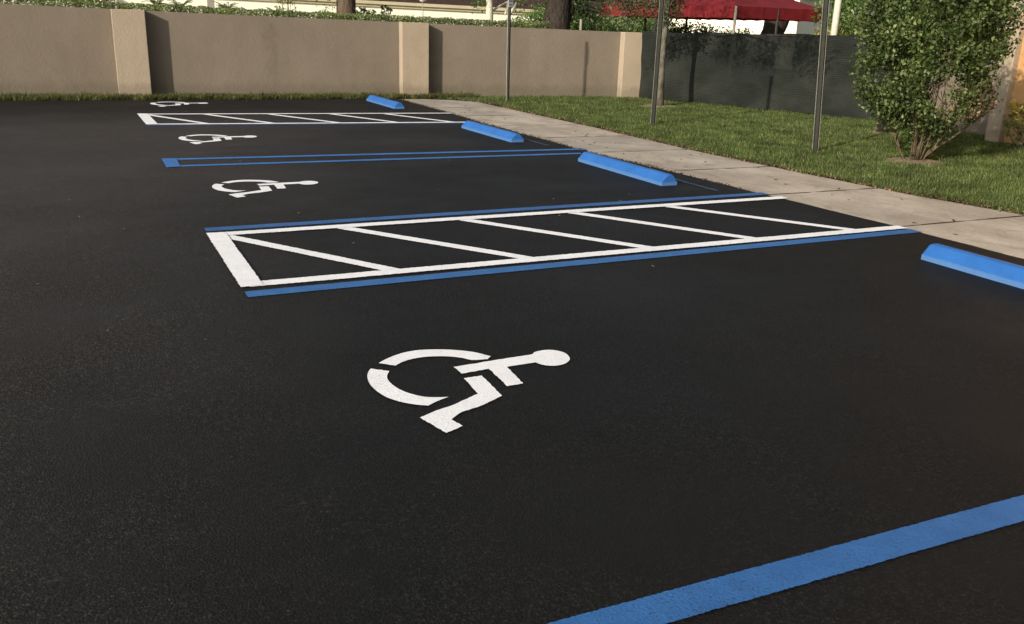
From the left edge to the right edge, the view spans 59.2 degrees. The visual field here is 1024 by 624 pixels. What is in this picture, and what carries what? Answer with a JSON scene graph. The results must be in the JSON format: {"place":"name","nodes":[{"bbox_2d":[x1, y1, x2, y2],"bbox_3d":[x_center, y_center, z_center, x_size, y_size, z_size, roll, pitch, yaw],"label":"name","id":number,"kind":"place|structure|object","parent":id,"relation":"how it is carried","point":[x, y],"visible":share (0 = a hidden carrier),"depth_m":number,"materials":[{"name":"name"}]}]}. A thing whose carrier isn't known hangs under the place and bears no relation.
{"place":"outdoors","nodes":[
{"label":"outdoors","id":0,"kind":"place"},
{"bbox_2d":[142,0,165,6],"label":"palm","id":1,"kind":"object","parent":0,"point":[156,2],"visible":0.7,"depth_m":22.07,"materials":[{"name":"green plant"}]},
{"bbox_2d":[167,0,192,5],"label":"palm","id":2,"kind":"object","parent":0,"point":[182,4],"visible":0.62,"depth_m":22.29,"materials":[{"name":"green plant"}]},
{"bbox_2d":[213,1,238,13],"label":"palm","id":3,"kind":"object","parent":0,"point":[224,6],"visible":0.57,"depth_m":22.62,"materials":[{"name":"green plant"}]},
{"bbox_2d":[0,99,1023,623],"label":"asphalt parking lot","id":4,"kind":"structure","parent":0,"point":[672,423],"depth_m":4.12,"materials":[{"name":"black asphalt"}]},
{"bbox_2d":[150,102,205,106],"bbox_3d":[-6.393,-3.928,16.968,0.792,0.001,1.163,11,20,28],"label":"wheelchair symbol","id":5,"kind":"object","parent":4,"relation":"on","point":[185,103],"visible":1,"depth_m":16.81,"materials":[{"name":"white paint"}]},
{"bbox_2d":[179,134,256,143],"bbox_3d":[-4.152,-2.389,12.349,0.792,0.001,1.163,11,20,28],"label":"wheelchair symbol","id":6,"kind":"object","parent":4,"relation":"on","point":[217,138],"visible":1,"depth_m":12.31,"materials":[{"name":"white paint"}]},
{"bbox_2d":[212,180,317,196],"bbox_3d":[-2.549,-1.260,8.956,0.752,0.001,1.127,12,20,29],"label":"wheelchair symbol","id":7,"kind":"object","parent":4,"relation":"on","point":[262,188],"visible":1,"depth_m":8.93,"materials":[{"name":"white paint"}]},
{"bbox_2d":[137,113,455,124],"bbox_3d":[-3.398,-3.266,15.171,5.457,0.006,1.689,-5,19,-19],"label":"hatched aisle","id":8,"kind":"object","parent":4,"relation":"on","point":[146,118],"visible":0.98,"depth_m":14.97,"materials":[{"name":"white paint"}]},
{"bbox_2d":[146,123,463,125],"bbox_3d":[-3.071,-2.991,14.352,5.127,0.001,0.079,-5,19,-19],"label":"blue stall line","id":9,"kind":"object","parent":4,"relation":"on","point":[315,124],"visible":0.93,"depth_m":14.25,"materials":[{"name":"paint"}]},
{"bbox_2d":[162,148,585,166],"bbox_3d":[-1.443,-1.950,11.233,5.451,0.003,0.734,-6,19,-24],"label":"stall divider","id":10,"kind":"object","parent":4,"relation":"on","point":[170,162],"visible":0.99,"depth_m":10.94,"materials":[{"name":"blue paint"}]},
{"bbox_2d":[366,95,403,108],"bbox_3d":[-2.566,-4.238,18.138,0.203,0.123,1.860,-7,19,-25],"label":"wheel stop","id":11,"kind":"object","parent":4,"relation":"on","point":[385,102],"visible":1,"depth_m":17.90,"materials":[{"name":"blue paint"}]},
{"bbox_2d":[367,349,569,432],"bbox_3d":[-0.277,0.289,4.309,0.752,0.001,1.127,12,20,29],"label":"wheelchair symbol","id":12,"kind":"object","parent":4,"relation":"on","point":[481,386],"visible":1,"depth_m":4.24,"materials":[{"name":"white paint"}]},
{"bbox_2d":[205,192,766,230],"bbox_3d":[0.124,-0.942,8.222,5.610,0.001,0.134,-7,20,-25],"label":"blue stall line","id":13,"kind":"object","parent":4,"relation":"on","point":[446,213],"visible":1,"depth_m":7.97,"materials":[{"name":"paint"}]},
{"bbox_2d":[462,121,523,141],"bbox_3d":[-0.321,-2.759,13.710,0.203,0.123,1.860,-7,19,-25],"label":"wheel stop","id":14,"kind":"object","parent":4,"relation":"on","point":[498,133],"visible":1,"depth_m":13.49,"materials":[{"name":"blue paint"}]},
{"bbox_2d":[207,196,904,286],"bbox_3d":[0.559,-0.671,7.400,5.692,0.006,1.630,-6,19,-24],"label":"hatched aisle","id":15,"kind":"object","parent":4,"relation":"on","point":[242,271],"visible":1,"depth_m":6.92,"materials":[{"name":"white paint"}]},
{"bbox_2d":[401,99,749,190],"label":"kerb litter","id":16,"kind":"object","parent":4,"relation":"on","point":[649,165],"visible":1,"depth_m":12.69,"materials":[{"name":"brown plant"}]},
{"bbox_2d":[245,229,919,296],"bbox_3d":[0.955,-0.407,6.624,5.680,0.001,0.131,-7,20,-25],"label":"blue stall line","id":17,"kind":"object","parent":4,"relation":"on","point":[480,272],"visible":1,"depth_m":6.30,"materials":[{"name":"paint"}]},
{"bbox_2d":[578,152,676,185],"bbox_3d":[1.307,-1.687,10.498,0.203,0.123,1.860,-6,19,-24],"label":"wheel stop","id":18,"kind":"object","parent":4,"relation":"on","point":[657,177],"visible":1,"depth_m":10.29,"materials":[{"name":"blue paint"}]},
{"bbox_2d":[675,178,718,190],"bbox_3d":[1.931,-1.435,9.952,0.080,0.001,1.100,-6,19,-24],"label":"paint smear","id":19,"kind":"object","parent":4,"relation":"on","point":[697,185],"visible":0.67,"depth_m":9.76},
{"bbox_2d":[548,495,1023,623],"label":"blue stall line","id":20,"kind":"object","parent":4,"relation":"on","point":[679,603],"visible":1,"depth_m":2.81,"materials":[{"name":"paint"}]},
{"bbox_2d":[921,243,1023,288],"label":"wheel stop","id":21,"kind":"object","parent":4,"relation":"on","point":[1001,271],"visible":1,"depth_m":6.43,"materials":[{"name":"blue paint"}]},
{"bbox_2d":[402,99,1023,258],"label":"sidewalk","id":22,"kind":"structure","parent":0,"point":[994,230],"depth_m":10.08,"materials":[{"name":"concrete"}]},
{"bbox_2d":[429,94,1023,214],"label":"lawn","id":23,"kind":"structure","parent":0,"point":[802,144],"depth_m":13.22,"materials":[{"name":"green plant"}]},
{"bbox_2d":[506,0,512,100],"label":"sign post","id":24,"kind":"object","parent":23,"relation":"on","point":[510,3],"visible":0.88,"depth_m":19.20,"materials":[{"name":"grey metal"}]},
{"bbox_2d":[587,0,688,105],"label":"slender tree","id":25,"kind":"object","parent":23,"relation":"on","point":[668,5],"visible":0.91,"depth_m":19.12,"materials":[{"name":"green plant"}]},
{"bbox_2d":[650,0,664,125],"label":"sign post","id":26,"kind":"object","parent":23,"relation":"on","point":[657,59],"visible":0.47,"depth_m":15.46,"materials":[{"name":"grey metal"}]},
{"bbox_2d":[638,104,679,107],"bbox_3d":[3.254,-4.523,19.781,1.250,0.046,0.868,-6,19,-24],"label":"mulch bed","id":27,"kind":"object","parent":23,"relation":"on","point":[669,106],"visible":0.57,"depth_m":19.68,"materials":[{"name":"brown soil"}]},
{"bbox_2d":[639,31,890,119],"bbox_3d":[5.196,-5.234,19.623,0.161,1.694,6.392,-14,24,-41],"label":"screen fence","id":28,"kind":"object","parent":23,"relation":"on","point":[773,71],"visible":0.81,"depth_m":19.45,"materials":[{"name":"black fabric"}]},
{"bbox_2d":[812,0,828,151],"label":"sign post","id":29,"kind":"object","parent":23,"relation":"on","point":[821,66],"visible":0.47,"depth_m":12.53,"materials":[{"name":"grey metal"}]},
{"bbox_2d":[852,1,942,131],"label":"short trunk tree","id":30,"kind":"object","parent":23,"relation":"on","point":[879,127],"visible":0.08,"depth_m":15.48,"materials":[{"name":"green plant"}]},
{"bbox_2d":[882,157,943,166],"bbox_3d":[5.456,-2.058,12.247,0.943,0.046,0.856,-6,19,-24],"label":"mulch bed","id":31,"kind":"object","parent":23,"relation":"on","point":[906,159],"visible":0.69,"depth_m":12.12,"materials":[{"name":"brown soil"}]},
{"bbox_2d":[848,0,1023,160],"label":"shrub","id":32,"kind":"object","parent":23,"relation":"on","point":[894,101],"visible":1,"depth_m":11.60,"materials":[{"name":"green plant"}]},
{"bbox_2d":[921,39,1001,134],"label":"side wall","id":33,"kind":"structure","parent":23,"relation":"on","point":[980,127],"depth_m":16.29,"materials":[{"name":"beige paint"}]},
{"bbox_2d":[1001,99,1023,149],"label":"yellow croton","id":34,"kind":"object","parent":23,"relation":"on","point":[1015,107],"visible":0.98,"depth_m":13.92,"materials":[{"name":"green plant"}]},
{"label":"ground","id":35,"kind":"structure","parent":0,"visible":0},
{"bbox_2d":[61,0,119,6],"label":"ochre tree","id":36,"kind":"object","parent":35,"relation":"on","point":[96,2],"visible":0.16,"depth_m":23.94,"materials":[{"name":"green plant"}]},
{"bbox_2d":[274,0,295,16],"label":"leaning green shrub","id":37,"kind":"object","parent":35,"relation":"on","point":[282,3],"visible":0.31,"depth_m":23.91,"materials":[{"name":"green plant"}]},
{"bbox_2d":[0,4,641,97],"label":"boundary wall","id":38,"kind":"structure","parent":35,"relation":"on","point":[60,49],"depth_m":19.24,"materials":[{"name":"beige paint"}]},
{"bbox_2d":[1,0,649,28],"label":"long cream building","id":39,"kind":"structure","parent":35,"relation":"on","point":[410,8],"depth_m":43.03,"materials":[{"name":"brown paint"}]},
{"bbox_2d":[313,0,355,19],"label":"brown trunk tree","id":40,"kind":"object","parent":35,"relation":"on","point":[345,6],"visible":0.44,"depth_m":20.87,"materials":[{"name":"green plant"}]},
{"bbox_2d":[351,7,376,20],"bbox_3d":[-3.398,-6.077,20.944,0.483,1.932,0.599,7,18,15],"label":"broadleaf shrub","id":41,"kind":"object","parent":35,"relation":"on","point":[363,9],"visible":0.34,"depth_m":20.54,"materials":[{"name":"green plant"}]},
{"bbox_2d":[378,5,392,20],"bbox_3d":[-2.914,-6.097,20.921,0.300,2.012,0.319,13,21,32],"label":"broadleaf shrub","id":42,"kind":"object","parent":35,"relation":"on","point":[387,9],"visible":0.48,"depth_m":20.64,"materials":[{"name":"green plant"}]},
{"bbox_2d":[469,0,532,23],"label":"white branching tree","id":43,"kind":"object","parent":35,"relation":"on","point":[489,9],"visible":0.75,"depth_m":26.87,"materials":[{"name":"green plant"}]},
{"bbox_2d":[511,2,610,27],"bbox_3d":[1.998,-11.557,37.729,6.010,3.079,4.973,-6,19,-24],"label":"background shrub","id":44,"kind":"object","parent":35,"relation":"on","point":[532,15],"visible":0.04,"depth_m":37.05,"materials":[{"name":"green plant"}]},
{"bbox_2d":[528,0,608,30],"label":"background shrub","id":45,"kind":"object","parent":35,"relation":"on","point":[573,25],"visible":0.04,"depth_m":28.17,"materials":[{"name":"green plant"}]},
{"bbox_2d":[542,0,655,31],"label":"dark trunk tree","id":46,"kind":"object","parent":35,"relation":"on","point":[560,13],"visible":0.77,"depth_m":23.59,"materials":[{"name":"green plant"}]},
{"bbox_2d":[580,14,635,31],"bbox_3d":[2.792,-9.123,31.018,4.200,2.487,3.456,-6,19,-24],"label":"background shrub","id":47,"kind":"object","parent":35,"relation":"on","point":[614,27],"visible":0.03,"depth_m":30.55,"materials":[{"name":"green plant"}]},
{"bbox_2d":[604,16,657,31],"bbox_3d":[4.672,-11.163,37.091,3.954,2.756,3.356,-6,19,-24],"label":"background shrub","id":48,"kind":"object","parent":35,"relation":"on","point":[640,26],"visible":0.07,"depth_m":36.66,"materials":[{"name":"green plant"}]},
{"bbox_2d":[631,18,677,31],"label":"background shrub","id":49,"kind":"object","parent":35,"relation":"on","point":[657,24],"visible":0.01,"depth_m":41.96,"materials":[{"name":"green plant"}]},
{"bbox_2d":[305,0,1005,56],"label":"distant wood","id":50,"kind":"object","parent":35,"relation":"on","point":[831,11],"depth_m":79.08,"materials":[{"name":"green plant"}]},
{"bbox_2d":[653,20,730,32],"bbox_3d":[7.172,-10.683,36.482,5.026,2.560,4.014,-6,19,-24],"label":"background shrub","id":51,"kind":"object","parent":35,"relation":"on","point":[685,28],"visible":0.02,"depth_m":35.95,"materials":[{"name":"green plant"}]},
{"bbox_2d":[600,0,821,33],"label":"red tent","id":52,"kind":"object","parent":35,"relation":"on","point":[777,11],"visible":0.68,"depth_m":29.93,"materials":[{"name":"fabric"}]},
{"bbox_2d":[719,25,753,33],"bbox_3d":[9.811,-11.410,39.606,3.646,2.375,2.910,-6,19,-24],"label":"background shrub","id":53,"kind":"object","parent":35,"relation":"on","point":[744,32],"visible":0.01,"depth_m":39.27,"materials":[{"name":"green plant"}]},
{"bbox_2d":[647,0,831,34],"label":"cream house","id":54,"kind":"structure","parent":35,"relation":"on","point":[801,27],"depth_m":45.33,"materials":[{"name":"white paint"}]},
{"bbox_2d":[760,21,788,33],"bbox_3d":[10.607,-12.758,35.397,3.950,6.980,3.346,-6,19,-24],"label":"bent dark tree","id":55,"kind":"object","parent":35,"relation":"on","point":[768,27],"visible":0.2,"depth_m":35.11,"materials":[{"name":"brown plant"}]},
{"bbox_2d":[830,0,841,34],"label":"leaning pole","id":56,"kind":"object","parent":35,"relation":"on","point":[836,17],"depth_m":26.91,"materials":[{"name":"concrete"}]},
{"bbox_2d":[814,19,859,34],"bbox_3d":[13.752,-10.668,36.733,4.062,2.984,3.430,-6,19,-24],"label":"background shrub","id":57,"kind":"object","parent":35,"relation":"on","point":[829,30],"visible":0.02,"depth_m":36.39,"materials":[{"name":"green plant"}]},
{"bbox_2d":[809,0,922,53],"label":"background tree","id":58,"kind":"object","parent":35,"relation":"on","point":[845,24],"visible":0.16,"depth_m":30.03,"materials":[{"name":"green plant"}]},
{"bbox_2d":[898,0,1006,50],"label":"background tree","id":59,"kind":"object","parent":35,"relation":"on","point":[970,17],"visible":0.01,"depth_m":26.20,"materials":[{"name":"green plant"}]},
{"bbox_2d":[984,1,1023,143],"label":"orange building","id":60,"kind":"structure","parent":35,"relation":"on","point":[1010,73],"depth_m":14.45,"materials":[{"name":"paint"}]},
{"label":"verge","id":61,"kind":"structure","parent":0,"visible":0},
{"bbox_2d":[0,90,479,100],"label":"verge weeds","id":62,"kind":"object","parent":61,"relation":"on","point":[26,96],"visible":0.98,"depth_m":18.23,"materials":[{"name":"green plant"}]},
{"bbox_2d":[0,0,549,28],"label":"clipped hedge","id":63,"kind":"object","parent":61,"relation":"on","point":[275,13],"visible":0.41,"depth_m":19.20,"materials":[{"name":"green plant"}]}
]}

